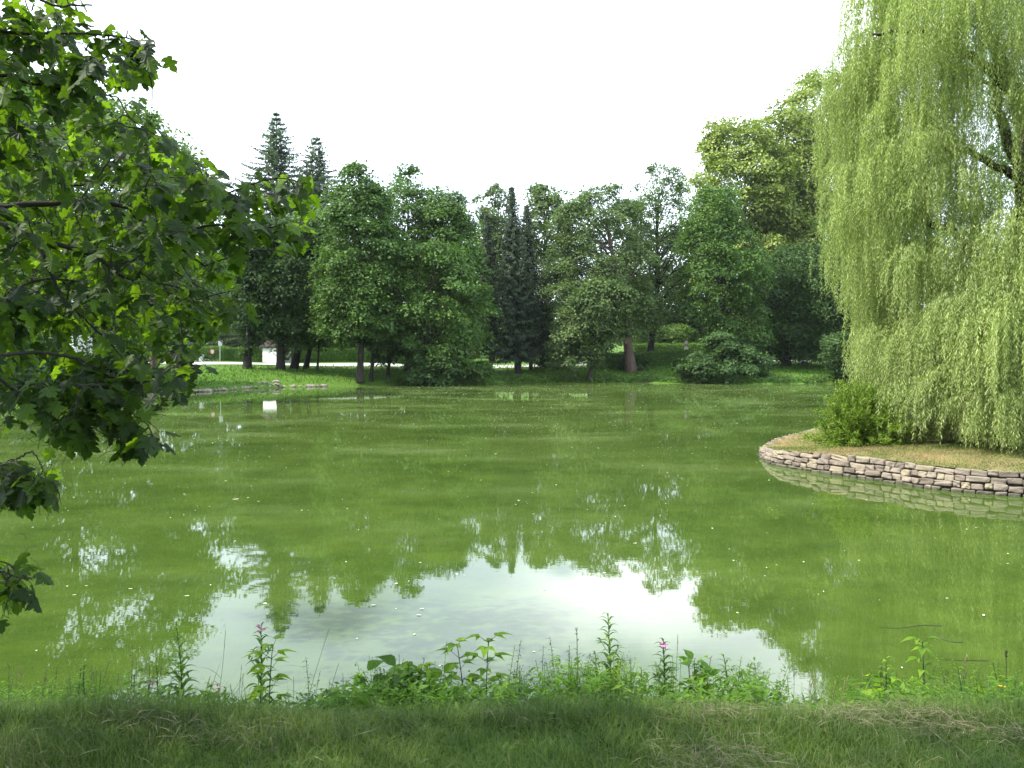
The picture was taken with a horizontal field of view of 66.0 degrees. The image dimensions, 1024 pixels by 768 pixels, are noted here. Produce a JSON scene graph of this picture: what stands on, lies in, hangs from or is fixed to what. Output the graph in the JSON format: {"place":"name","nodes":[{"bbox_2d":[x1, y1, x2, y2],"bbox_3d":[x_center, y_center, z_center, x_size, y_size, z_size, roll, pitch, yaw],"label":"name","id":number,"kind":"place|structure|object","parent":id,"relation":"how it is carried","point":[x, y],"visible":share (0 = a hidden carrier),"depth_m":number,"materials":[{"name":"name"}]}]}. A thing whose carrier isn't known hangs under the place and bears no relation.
{"place":"outdoors","nodes":[
{"label":"outdoors","id":0,"kind":"place"},
{"bbox_2d":[400,350,468,385],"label":"broadleaf shrub","id":1,"kind":"object","parent":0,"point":[421,374],"visible":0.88,"depth_m":78.21,"materials":[{"name":"green plant"}]},
{"bbox_2d":[148,360,805,367],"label":"road","id":2,"kind":"structure","parent":0,"point":[355,364],"depth_m":94.19,"materials":[{"name":"asphalt"}]},
{"bbox_2d":[0,663,1016,718],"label":"long grass","id":3,"kind":"structure","parent":0,"point":[232,695],"depth_m":3.91,"materials":[{"name":"green plant"}]},
{"bbox_2d":[0,382,1023,711],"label":"water","id":4,"kind":"structure","parent":0,"point":[322,526],"depth_m":10.99,"materials":[{"name":"liquid"}]},
{"bbox_2d":[35,385,1008,667],"bbox_3d":[7.364,1.239,44.369,81.313,0.015,75.923,0,2,0],"label":"pond debris","id":5,"kind":"object","parent":4,"relation":"on","point":[547,435],"visible":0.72,"depth_m":37.51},
{"bbox_2d":[0,681,1023,767],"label":"grass","id":6,"kind":"structure","parent":0,"point":[82,724],"depth_m":3.31,"materials":[{"name":"plant"}]},
{"bbox_2d":[0,319,1023,767],"bbox_3d":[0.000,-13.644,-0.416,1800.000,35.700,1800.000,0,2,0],"label":"ground","id":7,"kind":"structure","parent":0,"point":[354,383],"depth_m":69.45,"materials":[{"name":"plant"}]},
{"bbox_2d":[0,48,62,383],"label":"broadleaf tree","id":8,"kind":"object","parent":7,"relation":"on","point":[24,89],"visible":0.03,"depth_m":45.95,"materials":[{"name":"green plant"}]},
{"bbox_2d":[0,352,71,403],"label":"broadleaf shrub","id":9,"kind":"object","parent":7,"relation":"on","point":[26,372],"visible":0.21,"depth_m":45.03,"materials":[{"name":"green plant"}]},
{"bbox_2d":[44,327,92,355],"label":"house","id":10,"kind":"structure","parent":7,"relation":"on","point":[85,346],"depth_m":96.06,"materials":[{"name":"white paint"}]},
{"bbox_2d":[69,664,92,702],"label":"tall herb","id":11,"kind":"object","parent":7,"relation":"on","point":[82,676],"visible":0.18,"depth_m":4.26,"materials":[{"name":"green plant"}]},
{"bbox_2d":[59,351,154,392],"bbox_3d":[-29.678,-0.562,57.960,8.954,3.972,6.648,0,2,0],"label":"broadleaf shrub","id":12,"kind":"object","parent":7,"relation":"on","point":[107,360],"visible":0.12,"depth_m":56.33,"materials":[{"name":"green plant"}]},
{"bbox_2d":[1,70,249,363],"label":"broadleaf tree","id":13,"kind":"object","parent":7,"relation":"on","point":[157,119],"visible":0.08,"depth_m":55.41,"materials":[{"name":"green plant"}]},
{"bbox_2d":[117,668,152,699],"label":"paired leaf herb","id":14,"kind":"object","parent":7,"relation":"on","point":[129,674],"visible":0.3,"depth_m":4.35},
{"bbox_2d":[151,665,165,699],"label":"tall herb","id":15,"kind":"object","parent":7,"relation":"on","point":[157,682],"visible":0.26,"depth_m":4.54,"materials":[{"name":"green plant"}]},
{"bbox_2d":[0,0,321,633],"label":"maple tree","id":16,"kind":"object","parent":7,"relation":"on","point":[33,302],"visible":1,"depth_m":4.09,"materials":[{"name":"green plant"}]},
{"bbox_2d":[159,619,200,704],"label":"tall herb","id":17,"kind":"object","parent":7,"relation":"on","point":[181,667],"visible":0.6,"depth_m":4.37,"materials":[{"name":"green plant"}]},
{"bbox_2d":[123,199,245,367],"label":"broadleaf tree","id":18,"kind":"object","parent":7,"relation":"on","point":[213,289],"visible":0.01,"depth_m":67.74,"materials":[{"name":"green plant"}]},
{"bbox_2d":[216,218,293,368],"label":"broadleaf tree","id":19,"kind":"object","parent":7,"relation":"on","point":[249,340],"visible":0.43,"depth_m":82.56,"materials":[{"name":"green plant"}]},
{"bbox_2d":[243,622,279,710],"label":"tall herb","id":20,"kind":"object","parent":7,"relation":"on","point":[260,679],"visible":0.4,"depth_m":4.44,"materials":[{"name":"green plant"}]},
{"bbox_2d":[169,111,357,360],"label":"fir tree","id":21,"kind":"object","parent":7,"relation":"on","point":[275,155],"visible":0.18,"depth_m":110.14,"materials":[{"name":"green plant"}]},
{"bbox_2d":[241,635,297,711],"bbox_3d":[-1.338,1.756,4.355,0.320,0.691,0.225,-1,2,-32],"label":"paired leaf herb","id":22,"kind":"object","parent":7,"relation":"on","point":[278,676],"visible":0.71,"depth_m":4.34,"materials":[{"name":"plant"}]},
{"bbox_2d":[125,345,415,362],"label":"hedge","id":23,"kind":"object","parent":7,"relation":"on","point":[228,353],"visible":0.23,"depth_m":100.86,"materials":[{"name":"green plant"}]},
{"bbox_2d":[259,340,290,362],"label":"garden hut","id":24,"kind":"object","parent":7,"relation":"on","point":[268,357],"visible":0.35,"depth_m":98.93,"materials":[{"name":"white paint"}]},
{"bbox_2d":[232,214,329,369],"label":"broadleaf tree","id":25,"kind":"object","parent":7,"relation":"on","point":[280,335],"visible":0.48,"depth_m":82.55,"materials":[{"name":"green plant"}]},
{"bbox_2d":[295,658,318,705],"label":"slender herb","id":26,"kind":"object","parent":7,"relation":"on","point":[309,682],"visible":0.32,"depth_m":4.47,"materials":[{"name":"green plant"}]},
{"bbox_2d":[215,137,403,362],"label":"fir tree","id":27,"kind":"object","parent":7,"relation":"on","point":[320,179],"visible":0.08,"depth_m":114.45,"materials":[{"name":"green plant"}]},
{"bbox_2d":[274,202,356,368],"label":"broadleaf tree","id":28,"kind":"object","parent":7,"relation":"on","point":[295,360],"visible":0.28,"depth_m":84.23,"materials":[{"name":"green plant"}]},
{"bbox_2d":[296,290,335,371],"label":"broadleaf tree","id":29,"kind":"object","parent":7,"relation":"on","point":[316,342],"visible":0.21,"depth_m":84.85,"materials":[{"name":"green plant"}]},
{"bbox_2d":[288,244,354,368],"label":"broadleaf tree","id":30,"kind":"object","parent":7,"relation":"on","point":[306,364],"visible":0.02,"depth_m":87.69,"materials":[{"name":"green plant"}]},
{"bbox_2d":[319,685,351,711],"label":"broadleaf herb","id":31,"kind":"object","parent":7,"relation":"on","point":[333,690],"visible":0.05,"depth_m":4.41,"materials":[{"name":"green plant"}]},
{"bbox_2d":[300,159,415,381],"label":"broadleaf tree","id":32,"kind":"object","parent":7,"relation":"on","point":[370,198],"visible":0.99,"depth_m":77.86,"materials":[{"name":"green plant"}]},
{"bbox_2d":[354,293,400,381],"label":"broadleaf tree","id":33,"kind":"object","parent":7,"relation":"on","point":[374,345],"visible":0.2,"depth_m":79.89,"materials":[{"name":"green plant"}]},
{"bbox_2d":[355,654,402,708],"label":"bushy herb","id":34,"kind":"object","parent":7,"relation":"on","point":[374,672],"visible":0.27,"depth_m":4.32,"materials":[{"name":"green plant"}]},
{"bbox_2d":[350,654,425,712],"bbox_3d":[-0.624,1.824,4.372,0.452,0.636,0.400,1,2,22],"label":"broadleaf herb","id":35,"kind":"object","parent":7,"relation":"on","point":[409,668],"visible":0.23,"depth_m":4.36,"materials":[{"name":"green plant"}]},
{"bbox_2d":[366,319,414,379],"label":"broadleaf tree","id":36,"kind":"object","parent":7,"relation":"on","point":[389,358],"visible":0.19,"depth_m":82.34,"materials":[{"name":"green plant"}]},
{"bbox_2d":[364,162,456,371],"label":"broadleaf tree","id":37,"kind":"object","parent":7,"relation":"on","point":[406,194],"visible":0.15,"depth_m":88.50,"materials":[{"name":"green plant"}]},
{"bbox_2d":[385,662,473,710],"bbox_3d":[-0.446,1.820,4.369,0.510,0.578,0.356,0,2,0],"label":"broadleaf herb","id":38,"kind":"object","parent":7,"relation":"on","point":[430,670],"visible":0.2,"depth_m":4.35,"materials":[{"name":"green plant"}]},
{"bbox_2d":[368,236,501,384],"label":"broadleaf tree","id":39,"kind":"object","parent":7,"relation":"on","point":[440,260],"visible":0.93,"depth_m":79.08,"materials":[{"name":"green plant"}]},
{"bbox_2d":[405,184,501,360],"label":"broadleaf tree","id":40,"kind":"object","parent":7,"relation":"on","point":[452,217],"visible":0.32,"depth_m":87.38,"materials":[{"name":"green plant"}]},
{"bbox_2d":[436,637,486,710],"bbox_3d":[-0.259,1.761,4.365,0.311,0.698,0.214,-1,2,-24],"label":"paired leaf herb","id":41,"kind":"object","parent":7,"relation":"on","point":[450,645],"visible":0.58,"depth_m":4.35,"materials":[{"name":"plant"}]},
{"bbox_2d":[98,363,839,388],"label":"grass","id":42,"kind":"structure","parent":7,"relation":"on","point":[798,371],"depth_m":86.94,"materials":[{"name":"plant"}]},
{"bbox_2d":[450,236,503,358],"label":"broadleaf tree","id":43,"kind":"object","parent":7,"relation":"on","point":[477,241],"visible":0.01,"depth_m":135.69,"materials":[{"name":"green plant"}]},
{"bbox_2d":[459,360,498,383],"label":"broadleaf shrub","id":44,"kind":"object","parent":7,"relation":"on","point":[483,372],"visible":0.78,"depth_m":84.94,"materials":[{"name":"green plant"}]},
{"bbox_2d":[461,632,513,718],"bbox_3d":[-0.127,1.770,4.416,0.336,0.751,0.269,-1,2,-35],"label":"paired leaf herb","id":45,"kind":"object","parent":7,"relation":"on","point":[484,650],"visible":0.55,"depth_m":4.40,"materials":[{"name":"plant"}]},
{"bbox_2d":[474,214,507,365],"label":"spruce tree","id":46,"kind":"object","parent":7,"relation":"on","point":[487,239],"visible":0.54,"depth_m":96.22,"materials":[{"name":"green plant"}]},
{"bbox_2d":[467,182,521,360],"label":"broadleaf tree","id":47,"kind":"object","parent":7,"relation":"on","point":[495,188],"visible":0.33,"depth_m":116.34,"materials":[{"name":"green plant"}]},
{"bbox_2d":[0,655,1023,723],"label":"undergrowth","id":48,"kind":"object","parent":7,"relation":"on","point":[358,695],"visible":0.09,"depth_m":3.99,"materials":[{"name":"green plant"}]},
{"bbox_2d":[0,689,1023,767],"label":"dry clippings","id":49,"kind":"object","parent":7,"relation":"on","point":[827,715],"visible":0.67,"depth_m":3.32,"materials":[{"name":"plant"}]},
{"bbox_2d":[484,184,548,374],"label":"spruce tree","id":50,"kind":"object","parent":7,"relation":"on","point":[516,336],"visible":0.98,"depth_m":94.02,"materials":[{"name":"green plant"}]},
{"bbox_2d":[511,665,531,713],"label":"bushy herb","id":51,"kind":"object","parent":7,"relation":"on","point":[521,683],"visible":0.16,"depth_m":4.43,"materials":[{"name":"green plant"}]},
{"bbox_2d":[512,203,552,369],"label":"spruce tree","id":52,"kind":"object","parent":7,"relation":"on","point":[529,235],"visible":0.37,"depth_m":98.12,"materials":[{"name":"green plant"}]},
{"bbox_2d":[516,182,578,335],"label":"broadleaf tree","id":53,"kind":"object","parent":7,"relation":"on","point":[538,193],"visible":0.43,"depth_m":113.95,"materials":[{"name":"green plant"}]},
{"bbox_2d":[533,269,564,368],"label":"spruce tree","id":54,"kind":"object","parent":7,"relation":"on","point":[544,317],"visible":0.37,"depth_m":100.22,"materials":[{"name":"green plant"}]},
{"bbox_2d":[552,202,579,355],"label":"spruce tree","id":55,"kind":"object","parent":7,"relation":"on","point":[562,282],"visible":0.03,"depth_m":107.16,"materials":[{"name":"green plant"}]},
{"bbox_2d":[553,656,581,701],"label":"bushy herb","id":56,"kind":"object","parent":7,"relation":"on","point":[568,673],"visible":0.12,"depth_m":4.24,"materials":[{"name":"green plant"}]},
{"bbox_2d":[542,652,596,702],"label":"bushy herb","id":57,"kind":"object","parent":7,"relation":"on","point":[589,655],"visible":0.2,"depth_m":4.31,"materials":[{"name":"green plant"}]},
{"bbox_2d":[535,271,640,379],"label":"broadleaf tree","id":58,"kind":"object","parent":7,"relation":"on","point":[601,323],"visible":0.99,"depth_m":89.02,"materials":[{"name":"green plant"}]},
{"bbox_2d":[562,219,622,354],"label":"broadleaf tree","id":59,"kind":"object","parent":7,"relation":"on","point":[584,227],"visible":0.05,"depth_m":148.79,"materials":[{"name":"green plant"}]},
{"bbox_2d":[564,663,627,699],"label":"bushy herb","id":60,"kind":"object","parent":7,"relation":"on","point":[590,678],"visible":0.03,"depth_m":4.34,"materials":[{"name":"green plant"}]},
{"bbox_2d":[531,181,672,371],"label":"broadleaf tree","id":61,"kind":"object","parent":7,"relation":"on","point":[648,308],"visible":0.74,"depth_m":94.34,"materials":[{"name":"green plant"}]},
{"bbox_2d":[595,612,627,705],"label":"tall herb","id":62,"kind":"object","parent":7,"relation":"on","point":[609,650],"visible":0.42,"depth_m":4.45,"materials":[{"name":"green plant"}]},
{"bbox_2d":[385,373,843,384],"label":"undergrowth","id":63,"kind":"object","parent":7,"relation":"on","point":[649,378],"visible":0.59,"depth_m":88.64,"materials":[{"name":"green plant"}]},
{"bbox_2d":[592,655,639,703],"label":"bushy herb","id":64,"kind":"object","parent":7,"relation":"on","point":[625,662],"visible":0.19,"depth_m":4.28,"materials":[{"name":"green plant"}]},
{"bbox_2d":[595,654,639,708],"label":"bushy herb","id":65,"kind":"object","parent":7,"relation":"on","point":[616,677],"visible":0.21,"depth_m":4.22,"materials":[{"name":"green plant"}]},
{"bbox_2d":[617,651,636,700],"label":"bushy herb","id":66,"kind":"object","parent":7,"relation":"on","point":[628,669],"visible":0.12,"depth_m":4.48,"materials":[{"name":"green plant"}]},
{"bbox_2d":[616,354,654,371],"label":"broadleaf shrub","id":67,"kind":"object","parent":7,"relation":"on","point":[641,359],"visible":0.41,"depth_m":97.67,"materials":[{"name":"green plant"}]},
{"bbox_2d":[587,349,693,367],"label":"hedge","id":68,"kind":"object","parent":7,"relation":"on","point":[662,358],"visible":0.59,"depth_m":102.22,"materials":[{"name":"green plant"}]},
{"bbox_2d":[632,666,650,701],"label":"tall herb","id":69,"kind":"object","parent":7,"relation":"on","point":[641,673],"visible":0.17,"depth_m":4.37,"materials":[{"name":"green plant"}]},
{"bbox_2d":[614,214,685,349],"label":"broadleaf tree","id":70,"kind":"object","parent":7,"relation":"on","point":[672,265],"visible":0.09,"depth_m":132.06,"materials":[{"name":"green plant"}]},
{"bbox_2d":[641,663,677,705],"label":"bushy herb","id":71,"kind":"object","parent":7,"relation":"on","point":[665,675],"visible":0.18,"depth_m":4.40,"materials":[{"name":"green plant"}]},
{"bbox_2d":[624,159,696,350],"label":"broadleaf tree","id":72,"kind":"object","parent":7,"relation":"on","point":[657,208],"visible":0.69,"depth_m":102.71,"materials":[{"name":"green plant"}]},
{"bbox_2d":[632,323,696,345],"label":"meadow bush","id":73,"kind":"object","parent":7,"relation":"on","point":[679,333],"visible":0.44,"depth_m":119.12,"materials":[{"name":"green plant"}]},
{"bbox_2d":[648,638,682,706],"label":"tall herb","id":74,"kind":"object","parent":7,"relation":"on","point":[663,645],"visible":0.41,"depth_m":4.45,"materials":[{"name":"green plant"}]},
{"bbox_2d":[632,342,708,352],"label":"hedge","id":75,"kind":"object","parent":7,"relation":"on","point":[668,346],"visible":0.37,"depth_m":113.28,"materials":[{"name":"green plant"}]},
{"bbox_2d":[651,653,699,702],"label":"bushy herb","id":76,"kind":"object","parent":7,"relation":"on","point":[673,685],"visible":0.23,"depth_m":4.56,"materials":[{"name":"green plant"}]},
{"bbox_2d":[658,201,714,344],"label":"broadleaf tree","id":77,"kind":"object","parent":7,"relation":"on","point":[682,319],"visible":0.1,"depth_m":133.46,"materials":[{"name":"green plant"}]},
{"bbox_2d":[676,649,722,708],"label":"broadleaf herb","id":78,"kind":"object","parent":7,"relation":"on","point":[704,665],"visible":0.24,"depth_m":4.41,"materials":[{"name":"green plant"}]},
{"bbox_2d":[669,330,777,383],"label":"broadleaf shrub","id":79,"kind":"object","parent":7,"relation":"on","point":[738,360],"visible":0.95,"depth_m":85.99,"materials":[{"name":"green plant"}]},
{"bbox_2d":[662,183,785,360],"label":"broadleaf tree","id":80,"kind":"object","parent":7,"relation":"on","point":[708,235],"visible":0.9,"depth_m":94.50,"materials":[{"name":"green plant"}]},
{"bbox_2d":[715,654,739,703],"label":"tall herb","id":81,"kind":"object","parent":7,"relation":"on","point":[725,670],"visible":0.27,"depth_m":4.43,"materials":[{"name":"green plant"}]},
{"bbox_2d":[702,670,767,709],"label":"bushy herb","id":82,"kind":"object","parent":7,"relation":"on","point":[729,686],"visible":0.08,"depth_m":4.33,"materials":[{"name":"green plant"}]},
{"bbox_2d":[674,109,816,335],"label":"broadleaf tree","id":83,"kind":"object","parent":7,"relation":"on","point":[721,164],"visible":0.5,"depth_m":121.44,"materials":[{"name":"green plant"}]},
{"bbox_2d":[721,657,794,709],"bbox_3d":[1.377,1.827,4.408,0.398,0.607,0.313,-1,2,-26],"label":"bushy herb","id":84,"kind":"object","parent":7,"relation":"on","point":[758,678],"visible":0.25,"depth_m":4.38,"materials":[{"name":"green plant"}]},
{"bbox_2d":[739,98,844,359],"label":"broadleaf tree","id":85,"kind":"object","parent":7,"relation":"on","point":[808,231],"visible":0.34,"depth_m":124.50,"materials":[{"name":"green plant"}]},
{"bbox_2d":[736,241,856,368],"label":"broadleaf tree","id":86,"kind":"object","parent":7,"relation":"on","point":[785,296],"visible":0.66,"depth_m":100.06,"materials":[{"name":"green plant"}]},
{"bbox_2d":[736,66,865,356],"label":"broadleaf tree","id":87,"kind":"object","parent":7,"relation":"on","point":[800,97],"visible":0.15,"depth_m":126.21,"materials":[{"name":"green plant"}]},
{"bbox_2d":[808,673,853,704],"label":"bushy herb","id":88,"kind":"object","parent":7,"relation":"on","point":[830,689],"visible":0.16,"depth_m":4.45,"materials":[{"name":"green plant"}]},
{"bbox_2d":[785,206,907,366],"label":"broadleaf tree","id":89,"kind":"object","parent":7,"relation":"on","point":[827,311],"visible":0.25,"depth_m":96.28,"materials":[{"name":"green plant"}]},
{"bbox_2d":[817,330,889,382],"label":"broadleaf shrub","id":90,"kind":"object","parent":7,"relation":"on","point":[833,348],"visible":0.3,"depth_m":87.81,"materials":[{"name":"green plant"}]},
{"bbox_2d":[871,656,895,703],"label":"tall herb","id":91,"kind":"object","parent":7,"relation":"on","point":[887,680],"visible":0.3,"depth_m":4.21,"materials":[{"name":"green plant"}]},
{"bbox_2d":[756,428,1023,496],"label":"stone wall","id":92,"kind":"structure","parent":7,"relation":"on","point":[995,482],"depth_m":16.46,"materials":[{"name":"stone"}]},
{"bbox_2d":[857,673,928,712],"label":"broadleaf herb","id":93,"kind":"object","parent":7,"relation":"on","point":[877,679],"visible":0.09,"depth_m":4.47,"materials":[{"name":"green plant"}]},
{"bbox_2d":[901,636,939,698],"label":"paired leaf herb","id":94,"kind":"object","parent":7,"relation":"on","point":[922,650],"visible":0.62,"depth_m":4.43,"materials":[{"name":"plant"}]},
{"bbox_2d":[922,670,978,704],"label":"bushy herb","id":95,"kind":"object","parent":7,"relation":"on","point":[937,685],"visible":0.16,"depth_m":4.38,"materials":[{"name":"green plant"}]},
{"bbox_2d":[901,132,1002,308],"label":"broadleaf tree","id":96,"kind":"object","parent":7,"relation":"on","point":[947,215],"visible":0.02,"depth_m":102.75,"materials":[{"name":"green plant"}]},
{"bbox_2d":[951,666,971,701],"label":"tall herb","id":97,"kind":"object","parent":7,"relation":"on","point":[960,682],"visible":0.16,"depth_m":4.20,"materials":[{"name":"green plant"}]},
{"bbox_2d":[958,122,1019,252],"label":"broadleaf tree","id":98,"kind":"object","parent":7,"relation":"on","point":[995,159],"visible":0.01,"depth_m":95.20,"materials":[{"name":"green plant"}]},
{"bbox_2d":[973,669,1023,706],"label":"bushy herb","id":99,"kind":"object","parent":7,"relation":"on","point":[978,680],"visible":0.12,"depth_m":4.21,"materials":[{"name":"green plant"}]},
{"bbox_2d":[973,676,1023,699],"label":"broadleaf herb","id":100,"kind":"object","parent":7,"relation":"on","point":[1009,677],"visible":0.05,"depth_m":4.39,"materials":[{"name":"green plant"}]},
{"bbox_2d":[987,660,1009,694],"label":"tall herb","id":101,"kind":"object","parent":7,"relation":"on","point":[994,671],"visible":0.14,"depth_m":4.43,"materials":[{"name":"green plant"}]},
{"bbox_2d":[0,0,1023,318],"label":"sky","id":102,"kind":"structure","parent":0,"point":[568,95],"materials":[{"name":"white"}]},
{"bbox_2d":[761,426,1023,471],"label":"grass","id":103,"kind":"structure","parent":0,"point":[935,440],"depth_m":17.79,"materials":[{"name":"plant"}]},
{"bbox_2d":[802,378,939,447],"bbox_3d":[9.145,0.732,20.301,3.325,1.809,3.175,0,2,0],"label":"leafy bush","id":104,"kind":"object","parent":103,"relation":"on","point":[848,423],"visible":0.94,"depth_m":19.91,"materials":[{"name":"green plant"}]},
{"bbox_2d":[799,0,1023,454],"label":"willow tree","id":105,"kind":"object","parent":103,"relation":"on","point":[952,358],"visible":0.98,"depth_m":19.55,"materials":[{"name":"green plant"}]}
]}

